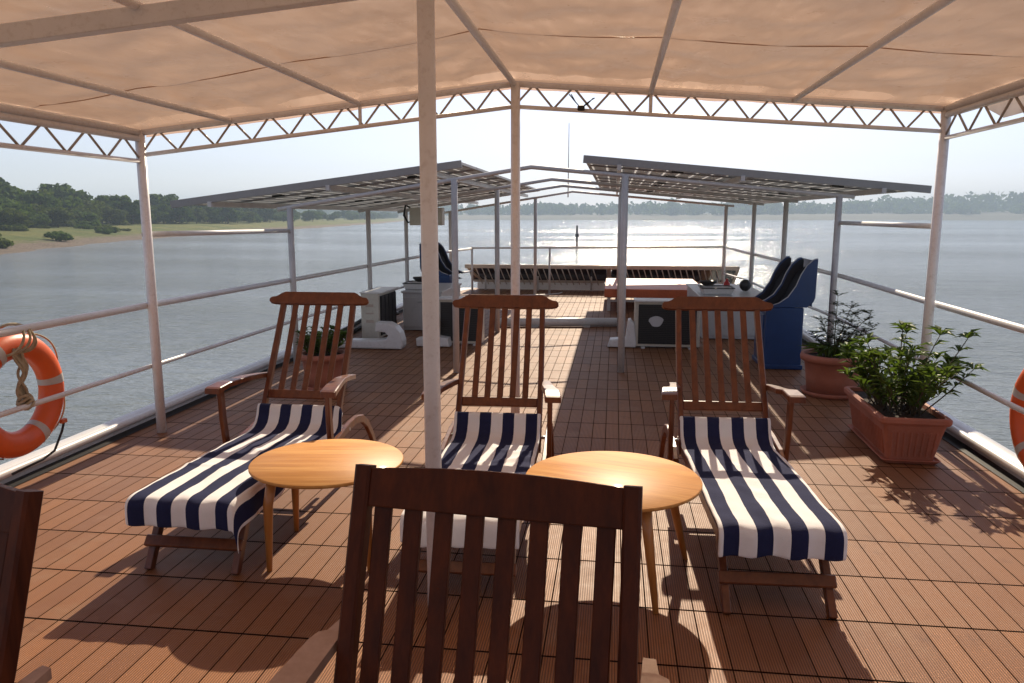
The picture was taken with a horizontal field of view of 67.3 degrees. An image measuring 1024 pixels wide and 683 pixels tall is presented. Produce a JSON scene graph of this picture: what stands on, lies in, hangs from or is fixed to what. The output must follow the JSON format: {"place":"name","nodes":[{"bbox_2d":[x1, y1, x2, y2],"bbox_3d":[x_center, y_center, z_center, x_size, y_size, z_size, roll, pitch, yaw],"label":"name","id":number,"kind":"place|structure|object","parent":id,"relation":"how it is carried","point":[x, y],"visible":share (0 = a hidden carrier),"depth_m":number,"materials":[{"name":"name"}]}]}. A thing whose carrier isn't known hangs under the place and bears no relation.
{"place":"outdoors","nodes":[
{"label":"outdoors","id":0,"kind":"place"},
{"bbox_2d":[0,218,409,254],"bbox_3d":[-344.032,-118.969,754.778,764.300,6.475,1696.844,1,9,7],"label":"riverbank","id":1,"kind":"structure","parent":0,"point":[32,239],"depth_m":233.97,"materials":[{"name":"beige sand"}]},
{"bbox_2d":[0,238,13,247],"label":"bush","id":2,"kind":"object","parent":1,"relation":"on","point":[5,243],"visible":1,"depth_m":138.55,"materials":[{"name":"green plant"}]},
{"bbox_2d":[0,224,28,230],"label":"bush","id":3,"kind":"object","parent":1,"relation":"on","point":[5,227],"visible":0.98,"depth_m":193.19,"materials":[{"name":"green plant"}]},
{"bbox_2d":[0,207,33,226],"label":"broadleaf tree","id":4,"kind":"object","parent":1,"relation":"on","point":[13,216],"visible":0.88,"depth_m":197.67,"materials":[{"name":"green plant"}]},
{"bbox_2d":[0,185,37,206],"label":"broadleaf tree","id":5,"kind":"object","parent":1,"relation":"on","point":[11,193],"visible":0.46,"depth_m":238.12,"materials":[{"name":"green plant"}]},
{"bbox_2d":[0,203,38,224],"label":"broadleaf tree","id":6,"kind":"object","parent":1,"relation":"on","point":[29,215],"visible":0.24,"depth_m":213.87,"materials":[{"name":"green plant"}]},
{"bbox_2d":[23,213,52,227],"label":"broadleaf tree","id":7,"kind":"object","parent":1,"relation":"on","point":[44,218],"visible":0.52,"depth_m":221.15,"materials":[{"name":"green plant"}]},
{"bbox_2d":[31,203,48,225],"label":"broadleaf tree","id":8,"kind":"object","parent":1,"relation":"on","point":[38,210],"visible":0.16,"depth_m":225.29,"materials":[{"name":"green plant"}]},
{"bbox_2d":[20,191,62,208],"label":"broadleaf tree","id":9,"kind":"object","parent":1,"relation":"on","point":[45,200],"visible":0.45,"depth_m":242.59,"materials":[{"name":"green plant"}]},
{"bbox_2d":[41,207,75,226],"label":"broadleaf tree","id":10,"kind":"object","parent":1,"relation":"on","point":[62,216],"visible":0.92,"depth_m":231.69,"materials":[{"name":"green plant"}]},
{"bbox_2d":[45,230,73,240],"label":"bush","id":11,"kind":"object","parent":1,"relation":"on","point":[59,235],"visible":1,"depth_m":173.22,"materials":[{"name":"green plant"}]},
{"bbox_2d":[37,183,93,202],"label":"broadleaf tree","id":12,"kind":"object","parent":1,"relation":"on","point":[65,190],"visible":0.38,"depth_m":282.38,"materials":[{"name":"green plant"}]},
{"bbox_2d":[58,196,85,209],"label":"broadleaf tree","id":13,"kind":"object","parent":1,"relation":"on","point":[77,201],"visible":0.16,"depth_m":261.23,"materials":[{"name":"green plant"}]},
{"bbox_2d":[71,210,99,222],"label":"broadleaf tree","id":14,"kind":"object","parent":1,"relation":"on","point":[86,216],"visible":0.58,"depth_m":248.50,"materials":[{"name":"green plant"}]},
{"bbox_2d":[76,205,102,221],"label":"broadleaf tree","id":15,"kind":"object","parent":1,"relation":"on","point":[95,210],"visible":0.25,"depth_m":259.93,"materials":[{"name":"green plant"}]},
{"bbox_2d":[85,200,115,223],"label":"broadleaf tree","id":16,"kind":"object","parent":1,"relation":"on","point":[104,207],"visible":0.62,"depth_m":275.27,"materials":[{"name":"green plant"}]},
{"bbox_2d":[95,195,131,223],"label":"broadleaf tree","id":17,"kind":"object","parent":1,"relation":"on","point":[115,204],"visible":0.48,"depth_m":289.44,"materials":[{"name":"green plant"}]},
{"bbox_2d":[104,194,130,222],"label":"broadleaf tree","id":18,"kind":"object","parent":1,"relation":"on","point":[123,198],"visible":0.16,"depth_m":295.60,"materials":[{"name":"green plant"}]},
{"bbox_2d":[109,209,128,224],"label":"broadleaf tree","id":19,"kind":"object","parent":1,"relation":"on","point":[118,217],"visible":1,"depth_m":278.25,"materials":[{"name":"green plant"}]},
{"bbox_2d":[122,200,140,223],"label":"broadleaf tree","id":20,"kind":"object","parent":1,"relation":"on","point":[131,208],"visible":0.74,"depth_m":292.04,"materials":[{"name":"green plant"}]},
{"bbox_2d":[151,209,169,223],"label":"broadleaf tree","id":21,"kind":"object","parent":1,"relation":"on","point":[157,213],"visible":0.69,"depth_m":321.25,"materials":[{"name":"green plant"}]},
{"bbox_2d":[153,204,174,223],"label":"broadleaf tree","id":22,"kind":"object","parent":1,"relation":"on","point":[164,207],"visible":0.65,"depth_m":325.20,"materials":[{"name":"green plant"}]},
{"bbox_2d":[156,196,186,221],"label":"broadleaf tree","id":23,"kind":"object","parent":1,"relation":"on","point":[164,200],"visible":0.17,"depth_m":342.35,"materials":[{"name":"green plant"}]},
{"bbox_2d":[169,206,196,223],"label":"broadleaf tree","id":24,"kind":"object","parent":1,"relation":"on","point":[186,213],"visible":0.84,"depth_m":333.03,"materials":[{"name":"green plant"}]},
{"bbox_2d":[186,207,208,223],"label":"broadleaf tree","id":25,"kind":"object","parent":1,"relation":"on","point":[198,213],"visible":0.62,"depth_m":349.94,"materials":[{"name":"green plant"}]},
{"bbox_2d":[203,206,223,222],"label":"broadleaf tree","id":26,"kind":"object","parent":1,"relation":"on","point":[212,212],"visible":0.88,"depth_m":359.15,"materials":[{"name":"green plant"}]},
{"bbox_2d":[218,207,240,223],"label":"broadleaf tree","id":27,"kind":"object","parent":1,"relation":"on","point":[228,213],"visible":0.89,"depth_m":368.22,"materials":[{"name":"green plant"}]},
{"bbox_2d":[260,208,281,221],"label":"broadleaf tree","id":28,"kind":"object","parent":1,"relation":"on","point":[268,213],"visible":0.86,"depth_m":446.91,"materials":[{"name":"green plant"}]},
{"bbox_2d":[299,210,322,220],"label":"broadleaf tree","id":29,"kind":"object","parent":1,"relation":"on","point":[308,215],"visible":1,"depth_m":541.39,"materials":[{"name":"green plant"}]},
{"bbox_2d":[0,220,1023,464],"bbox_3d":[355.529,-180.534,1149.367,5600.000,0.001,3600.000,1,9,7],"label":"water","id":30,"kind":"structure","parent":0,"point":[980,266],"depth_m":74.34,"materials":[{"name":"grey liquid"}]},
{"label":"hull","id":31,"kind":"structure","parent":30,"relation":"in","visible":0},
{"bbox_2d":[14,288,1023,682],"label":"deck","id":32,"kind":"structure","parent":31,"relation":"on","point":[928,572],"depth_m":3.82,"materials":[{"name":"brown wood"}]},
{"bbox_2d":[0,483,51,682],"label":"slatted armchair","id":33,"kind":"object","parent":32,"relation":"on","point":[20,510],"visible":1,"depth_m":1.67,"materials":[{"name":"brown wood"}]},
{"bbox_2d":[0,302,402,486],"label":"curb","id":34,"kind":"structure","parent":32,"relation":"on","point":[73,447],"depth_m":5.96,"materials":[{"name":"white paint"}]},
{"bbox_2d":[0,229,472,417],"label":"railing","id":35,"kind":"object","parent":32,"relation":"on","point":[19,329],"visible":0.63,"depth_m":6.28,"materials":[{"name":"white metal"}]},
{"bbox_2d":[0,323,37,410],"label":"rope","id":36,"kind":"object","parent":35,"relation":"attached to","point":[21,390],"visible":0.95,"depth_m":4.75,"materials":[{"name":"beige fabric"}]},
{"bbox_2d":[0,333,65,459],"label":"life ring","id":37,"kind":"object","parent":35,"relation":"attached to","point":[38,428],"visible":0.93,"depth_m":4.98,"materials":[{"name":"plastic"}]},
{"bbox_2d":[11,418,67,474],"bbox_3d":[-3.068,0.674,4.992,0.040,0.253,0.454,2,10,15],"label":"rope","id":38,"kind":"object","parent":37,"relation":"hanging from","point":[62,421],"visible":1,"depth_m":5.11,"materials":[{"name":"black fabric"}]},
{"bbox_2d":[144,292,376,574],"bbox_3d":[-1.426,0.380,4.586,0.806,1.198,2.031,1,9,7],"label":"steamer chair","id":39,"kind":"object","parent":32,"relation":"on","point":[328,393],"visible":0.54,"depth_m":5.07,"materials":[{"name":"brown wood"}]},
{"bbox_2d":[125,403,342,553],"bbox_3d":[-1.448,0.695,4.288,0.582,0.359,1.447,1,9,7],"label":"beach towel","id":40,"kind":"object","parent":39,"relation":"on","point":[220,487],"visible":0.76,"depth_m":3.85,"materials":[{"name":"multicoloured fabric"}]},
{"bbox_2d":[301,349,346,389],"bbox_3d":[-1.885,0.286,7.708,0.480,0.357,0.480,1,9,7],"label":"flower pot","id":41,"kind":"object","parent":32,"relation":"on","point":[338,363],"visible":0.33,"depth_m":7.54,"materials":[{"name":"ceramic"}]},
{"bbox_2d":[295,325,346,355],"bbox_3d":[-1.867,-0.003,7.683,0.589,0.289,0.649,1,9,7],"label":"leafy plant","id":42,"kind":"object","parent":41,"relation":"on","point":[342,335],"visible":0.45,"depth_m":7.60,"materials":[{"name":"green plant"}]},
{"bbox_2d":[248,439,403,571],"bbox_3d":[-0.936,0.838,3.941,0.764,0.481,0.764,0,9,0],"label":"round table","id":43,"kind":"object","parent":32,"relation":"on","point":[320,464],"visible":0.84,"depth_m":3.83,"materials":[{"name":"brown wood"}]},
{"bbox_2d":[338,321,405,348],"bbox_3d":[-1.825,-0.092,10.040,0.860,0.340,0.220,1,9,7],"label":"white fairing","id":44,"kind":"object","parent":32,"relation":"on","point":[395,333],"visible":0.92,"depth_m":9.93,"materials":[{"name":"paint"}]},
{"bbox_2d":[360,287,397,337],"bbox_3d":[-1.890,-0.413,11.039,0.310,0.672,0.860,1,9,7],"label":"condenser unit","id":45,"kind":"object","parent":32,"relation":"on","point":[381,306],"visible":0.73,"depth_m":10.66,"materials":[{"name":"white paint"}]},
{"bbox_2d":[401,283,461,329],"bbox_3d":[-1.253,-0.573,12.223,0.630,0.590,1.525,1,9,7],"label":"deck cabinet","id":46,"kind":"object","parent":32,"relation":"on","point":[412,310],"visible":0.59,"depth_m":11.54,"materials":[{"name":"metal"}]},
{"bbox_2d":[402,280,421,288],"bbox_3d":[-1.424,-0.875,11.903,0.441,0.096,0.525,1,9,7],"label":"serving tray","id":47,"kind":"object","parent":46,"relation":"on","point":[412,284],"visible":0.49,"depth_m":11.68,"materials":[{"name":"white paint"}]},
{"bbox_2d":[416,324,451,346],"bbox_3d":[-1.034,-0.140,10.182,0.450,0.390,0.200,1,9,7],"label":"white fairing","id":48,"kind":"object","parent":32,"relation":"on","point":[445,341],"visible":0.45,"depth_m":10.12,"materials":[{"name":"paint"}]},
{"bbox_2d":[419,242,464,282],"bbox_3d":[-1.237,-1.116,13.556,0.703,1.244,0.650,1,9,7],"label":"blue hood","id":49,"kind":"object","parent":32,"relation":"on","point":[445,268],"visible":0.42,"depth_m":13.52,"materials":[{"name":"blue paint"}]},
{"bbox_2d":[439,296,483,345],"bbox_3d":[-0.682,-0.281,10.347,0.600,0.632,0.330,1,9,7],"label":"condenser unit","id":50,"kind":"object","parent":32,"relation":"on","point":[445,316],"visible":0.49,"depth_m":10.22,"materials":[{"name":"white paint"}]},
{"bbox_2d":[268,464,669,682],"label":"slatted armchair","id":51,"kind":"object","parent":32,"relation":"on","point":[509,500],"visible":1,"depth_m":1.76,"materials":[{"name":"brown wood"}]},
{"bbox_2d":[419,295,560,605],"bbox_3d":[-0.130,0.421,4.345,0.806,1.201,2.105,1,9,6],"label":"steamer chair","id":52,"kind":"object","parent":32,"relation":"on","point":[517,303],"visible":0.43,"depth_m":4.92,"materials":[{"name":"brown wood"}]},
{"bbox_2d":[400,411,540,548],"bbox_3d":[-0.162,0.677,4.076,0.540,0.257,1.447,1,9,6],"label":"beach towel","id":53,"kind":"object","parent":52,"relation":"on","point":[496,442],"visible":0.52,"depth_m":4.46,"materials":[{"name":"multicoloured fabric"}]},
{"bbox_2d":[0,0,1023,599],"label":"canopy","id":54,"kind":"object","parent":32,"relation":"on","point":[138,72],"visible":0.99,"depth_m":4.36,"materials":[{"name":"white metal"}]},
{"bbox_2d":[465,264,608,290],"bbox_3d":[0.586,-1.478,17.752,3.282,0.622,0.726,1,9,7],"label":"tilted rack","id":55,"kind":"object","parent":32,"relation":"on","point":[560,274],"visible":0.83,"depth_m":17.65,"materials":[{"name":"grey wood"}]},
{"bbox_2d":[477,282,604,289],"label":"bow sill","id":56,"kind":"structure","parent":32,"relation":"on","point":[557,286],"depth_m":17.99,"materials":[{"name":"white paint"}]},
{"bbox_2d":[170,140,931,372],"bbox_3d":[0.945,-2.179,12.723,8.401,3.620,9.559,1,9,7],"label":"pipe pergola","id":57,"kind":"object","parent":32,"relation":"on","point":[454,201],"visible":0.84,"depth_m":8.53,"materials":[{"name":"grey metal"}]},
{"bbox_2d":[199,187,325,205],"bbox_3d":[-2.943,-1.721,9.065,1.633,0.050,1.074,-6,8,9],"label":"solar module","id":58,"kind":"object","parent":57,"relation":"on","point":[285,194],"visible":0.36,"depth_m":9.33,"materials":[{"name":"glass"}]},
{"bbox_2d":[242,191,351,203],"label":"solar module","id":59,"kind":"object","parent":57,"relation":"on","point":[300,197],"visible":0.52,"depth_m":10.16,"materials":[{"name":"glass"}]},
{"bbox_2d":[279,193,357,204],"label":"solar module","id":60,"kind":"object","parent":57,"relation":"on","point":[304,201],"visible":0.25,"depth_m":10.88,"materials":[{"name":"glass"}]},
{"bbox_2d":[318,195,390,205],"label":"solar module","id":61,"kind":"object","parent":57,"relation":"on","point":[374,197],"visible":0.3,"depth_m":12.22,"materials":[{"name":"glass"}]},
{"bbox_2d":[332,197,409,206],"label":"solar module","id":62,"kind":"object","parent":57,"relation":"on","point":[373,201],"visible":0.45,"depth_m":13.14,"materials":[{"name":"glass"}]},
{"bbox_2d":[351,198,418,206],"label":"solar module","id":63,"kind":"object","parent":57,"relation":"on","point":[387,203],"visible":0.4,"depth_m":14.11,"materials":[{"name":"glass"}]},
{"bbox_2d":[335,162,476,186],"bbox_3d":[-1.299,-1.914,8.914,1.633,0.050,1.074,-6,8,9],"label":"solar module","id":64,"kind":"object","parent":57,"relation":"on","point":[466,167],"visible":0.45,"depth_m":9.18,"materials":[{"name":"glass"}]},
{"bbox_2d":[351,168,487,189],"bbox_3d":[-1.168,-2.074,9.892,1.633,0.050,1.074,-6,8,9],"label":"solar module","id":65,"kind":"object","parent":57,"relation":"on","point":[387,185],"visible":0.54,"depth_m":9.91,"materials":[{"name":"glass"}]},
{"bbox_2d":[403,205,444,224],"bbox_3d":[-1.491,-2.129,12.883,0.698,0.359,0.200,1,9,7],"label":"electric box","id":66,"kind":"object","parent":57,"relation":"hanging from","point":[415,216],"visible":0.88,"depth_m":12.80,"materials":[{"name":"grey metal"}]},
{"bbox_2d":[381,175,500,191],"bbox_3d":[-1.037,-2.232,10.871,1.633,0.050,1.074,-6,8,9],"label":"solar module","id":67,"kind":"object","parent":57,"relation":"on","point":[487,178],"visible":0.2,"depth_m":11.18,"materials":[{"name":"glass"}]},
{"bbox_2d":[397,176,509,193],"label":"solar module","id":68,"kind":"object","parent":57,"relation":"on","point":[491,181],"visible":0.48,"depth_m":11.97,"materials":[{"name":"glass"}]},
{"bbox_2d":[415,179,510,194],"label":"solar module","id":69,"kind":"object","parent":57,"relation":"on","point":[474,187],"visible":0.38,"depth_m":12.99,"materials":[{"name":"glass"}]},
{"bbox_2d":[458,185,529,197],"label":"solar module","id":70,"kind":"object","parent":57,"relation":"on","point":[521,187],"visible":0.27,"depth_m":15.02,"materials":[{"name":"glass"}]},
{"bbox_2d":[458,186,534,199],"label":"solar module","id":71,"kind":"object","parent":57,"relation":"on","point":[475,196],"visible":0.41,"depth_m":15.94,"materials":[{"name":"glass"}]},
{"bbox_2d":[599,186,685,194],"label":"solar module","id":72,"kind":"object","parent":57,"relation":"on","point":[644,190],"visible":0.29,"depth_m":15.86,"materials":[{"name":"glass"}]},
{"bbox_2d":[594,178,703,189],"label":"solar module","id":73,"kind":"object","parent":57,"relation":"on","point":[651,184],"visible":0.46,"depth_m":12.85,"materials":[{"name":"glass"}]},
{"bbox_2d":[593,175,707,186],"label":"solar module","id":74,"kind":"object","parent":57,"relation":"on","point":[641,180],"visible":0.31,"depth_m":11.94,"materials":[{"name":"glass"}]},
{"bbox_2d":[588,166,731,181],"bbox_3d":[1.918,-2.116,9.716,1.881,0.050,1.311,6,10,7],"label":"solar module","id":75,"kind":"object","parent":57,"relation":"on","point":[664,174],"visible":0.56,"depth_m":9.87,"materials":[{"name":"glass"}]},
{"bbox_2d":[586,163,747,178],"bbox_3d":[1.787,-1.957,8.737,1.881,0.050,1.311,6,10,7],"label":"solar module","id":76,"kind":"object","parent":57,"relation":"on","point":[655,170],"visible":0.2,"depth_m":9.14,"materials":[{"name":"glass"}]},
{"bbox_2d":[694,194,780,202],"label":"solar module","id":77,"kind":"object","parent":57,"relation":"on","point":[728,197],"visible":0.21,"depth_m":16.08,"materials":[{"name":"glass"}]},
{"bbox_2d":[707,191,804,200],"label":"solar module","id":78,"kind":"object","parent":57,"relation":"on","point":[749,194],"visible":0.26,"depth_m":13.85,"materials":[{"name":"glass"}]},
{"bbox_2d":[718,187,811,195],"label":"solar module","id":79,"kind":"object","parent":57,"relation":"on","point":[739,189],"visible":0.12,"depth_m":12.21,"materials":[{"name":"glass"}]},
{"bbox_2d":[711,189,827,199],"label":"solar module","id":80,"kind":"object","parent":57,"relation":"on","point":[754,193],"visible":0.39,"depth_m":13.01,"materials":[{"name":"glass"}]},
{"bbox_2d":[738,179,895,194],"bbox_3d":[3.844,-1.983,9.866,1.881,0.050,1.311,6,10,7],"label":"solar module","id":81,"kind":"object","parent":57,"relation":"on","point":[791,185],"visible":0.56,"depth_m":10.02,"materials":[{"name":"glass"}]},
{"bbox_2d":[746,178,907,192],"bbox_3d":[3.713,-1.824,8.888,1.881,0.050,1.311,6,10,7],"label":"solar module","id":82,"kind":"object","parent":57,"relation":"on","point":[805,183],"visible":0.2,"depth_m":9.29,"materials":[{"name":"glass"}]},
{"bbox_2d":[500,318,616,327],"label":"pipe sill","id":83,"kind":"structure","parent":32,"relation":"on","point":[586,322],"depth_m":11.97,"materials":[{"name":"white paint"}]},
{"bbox_2d":[471,246,723,293],"bbox_3d":[1.806,-1.552,16.777,5.484,1.080,0.048,1,9,7],"label":"railing","id":84,"kind":"object","parent":32,"relation":"on","point":[549,279],"visible":1,"depth_m":16.82,"materials":[{"name":"grey metal"}]},
{"bbox_2d":[526,451,702,613],"bbox_3d":[0.477,0.881,3.687,0.830,0.484,0.830,4,10,24],"label":"round table","id":85,"kind":"object","parent":32,"relation":"on","point":[672,486],"visible":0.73,"depth_m":3.67,"materials":[{"name":"brown wood"}]},
{"bbox_2d":[608,318,635,346],"bbox_3d":[1.450,-0.121,10.128,0.370,0.370,0.200,1,9,7],"label":"white fairing","id":86,"kind":"object","parent":32,"relation":"on","point":[630,338],"visible":0.91,"depth_m":10.03,"materials":[{"name":"paint"}]},
{"bbox_2d":[604,278,697,310],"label":"orange platform","id":87,"kind":"structure","parent":32,"relation":"on","point":[652,288],"depth_m":13.98,"materials":[{"name":"red paint"}]},
{"bbox_2d":[634,298,700,349],"bbox_3d":[2.025,-0.236,10.073,0.860,0.632,0.330,1,9,7],"label":"condenser unit","id":88,"kind":"object","parent":32,"relation":"on","point":[655,323],"visible":0.81,"depth_m":9.95,"materials":[{"name":"white paint"}]},
{"bbox_2d":[609,265,739,283],"bbox_3d":[3.611,-1.414,17.358,2.841,0.622,0.726,1,9,7],"label":"tilted rack","id":89,"kind":"object","parent":32,"relation":"on","point":[696,273],"visible":0.62,"depth_m":17.17,"materials":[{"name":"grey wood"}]},
{"bbox_2d":[686,284,760,338],"bbox_3d":[3.289,-0.499,11.831,1.000,0.570,2.425,1,9,7],"label":"deck cabinet","id":90,"kind":"object","parent":32,"relation":"on","point":[693,290],"visible":0.19,"depth_m":10.74,"materials":[{"name":"metal"}]},
{"bbox_2d":[698,285,734,294],"bbox_3d":[3.007,-0.761,11.328,0.483,0.096,0.525,1,9,7],"label":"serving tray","id":91,"kind":"object","parent":90,"relation":"on","point":[720,289],"visible":1,"depth_m":11.11,"materials":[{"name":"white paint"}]},
{"bbox_2d":[739,279,750,290],"bbox_3d":[3.535,-0.852,11.651,0.180,0.180,0.180,1,9,7],"label":"black float","id":92,"kind":"object","parent":90,"relation":"on","point":[745,285],"visible":1,"depth_m":11.59,"materials":[{"name":"black plastic"}]},
{"bbox_2d":[658,296,837,618],"bbox_3d":[1.247,0.439,4.234,0.806,1.201,2.106,1,9,5],"label":"steamer chair","id":93,"kind":"object","parent":32,"relation":"on","point":[825,580],"visible":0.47,"depth_m":4.74,"materials":[{"name":"brown wood"}]},
{"bbox_2d":[680,416,847,560],"bbox_3d":[1.217,0.693,3.966,0.540,0.255,1.447,1,9,5],"label":"beach towel","id":94,"kind":"object","parent":93,"relation":"on","point":[762,499],"visible":0.99,"depth_m":3.66,"materials":[{"name":"multicoloured fabric"}]},
{"bbox_2d":[752,256,819,369],"bbox_3d":[3.077,-0.352,8.851,0.703,1.244,0.650,1,9,7],"label":"blue hood","id":95,"kind":"object","parent":32,"relation":"on","point":[788,291],"visible":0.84,"depth_m":8.60,"materials":[{"name":"blue paint"}]},
{"bbox_2d":[800,349,865,399],"bbox_3d":[3.090,0.311,7.424,0.600,0.397,0.600,1,9,7],"label":"flower pot","id":96,"kind":"object","parent":32,"relation":"on","point":[825,379],"visible":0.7,"depth_m":7.23,"materials":[{"name":"ceramic"}]},
{"bbox_2d":[798,290,878,358],"bbox_3d":[3.124,-0.161,7.335,0.750,0.644,0.617,1,9,7],"label":"sprig plant","id":97,"kind":"object","parent":96,"relation":"on","point":[827,348],"visible":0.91,"depth_m":7.33,"materials":[{"name":"green plant"}]},
{"bbox_2d":[723,221,1023,413],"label":"railing","id":98,"kind":"object","parent":32,"relation":"on","point":[1010,325],"visible":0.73,"depth_m":6.41,"materials":[{"name":"white metal"}]},
{"bbox_2d":[1009,369,1023,467],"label":"life ring","id":99,"kind":"object","parent":98,"relation":"attached to","point":[1016,420],"visible":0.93,"depth_m":4.87,"materials":[{"name":"plastic"}]},
{"bbox_2d":[844,386,952,464],"bbox_3d":[2.840,0.613,5.749,0.466,0.338,1.020,1,9,9],"label":"planter","id":100,"kind":"object","parent":32,"relation":"on","point":[902,436],"visible":0.93,"depth_m":5.34,"materials":[{"name":"ceramic"}]},
{"bbox_2d":[833,320,989,416],"bbox_3d":[2.787,0.173,5.642,0.947,0.647,1.111,-7,12,-37],"label":"leafy plant","id":101,"kind":"object","parent":100,"relation":"on","point":[913,388],"visible":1,"depth_m":5.49,"materials":[{"name":"green plant"}]},
{"bbox_2d":[802,328,1023,492],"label":"curb","id":102,"kind":"structure","parent":32,"relation":"on","point":[999,460],"depth_m":5.48,"materials":[{"name":"white paint"}]},
{"bbox_2d":[0,89,1023,207],"label":"sky","id":103,"kind":"structure","parent":0,"point":[992,160],"materials":[{"name":"white"}]},
{"bbox_2d":[341,210,1023,219],"bbox_3d":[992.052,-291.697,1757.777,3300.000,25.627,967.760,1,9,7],"label":"shore","id":104,"kind":"structure","parent":0,"point":[1000,215],"depth_m":1448.06,"materials":[{"name":"green plant"}]},
{"bbox_2d":[296,191,1023,214],"bbox_3d":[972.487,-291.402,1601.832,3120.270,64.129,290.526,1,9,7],"label":"wood","id":105,"kind":"object","parent":104,"relation":"on","point":[992,202],"visible":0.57,"depth_m":1589.29,"materials":[{"name":"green plant"}]},
{"bbox_2d":[894,201,1023,213],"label":"shore copse","id":106,"kind":"object","parent":104,"relation":"on","point":[960,208],"visible":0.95,"depth_m":1441.27,"materials":[{"name":"green plant"}]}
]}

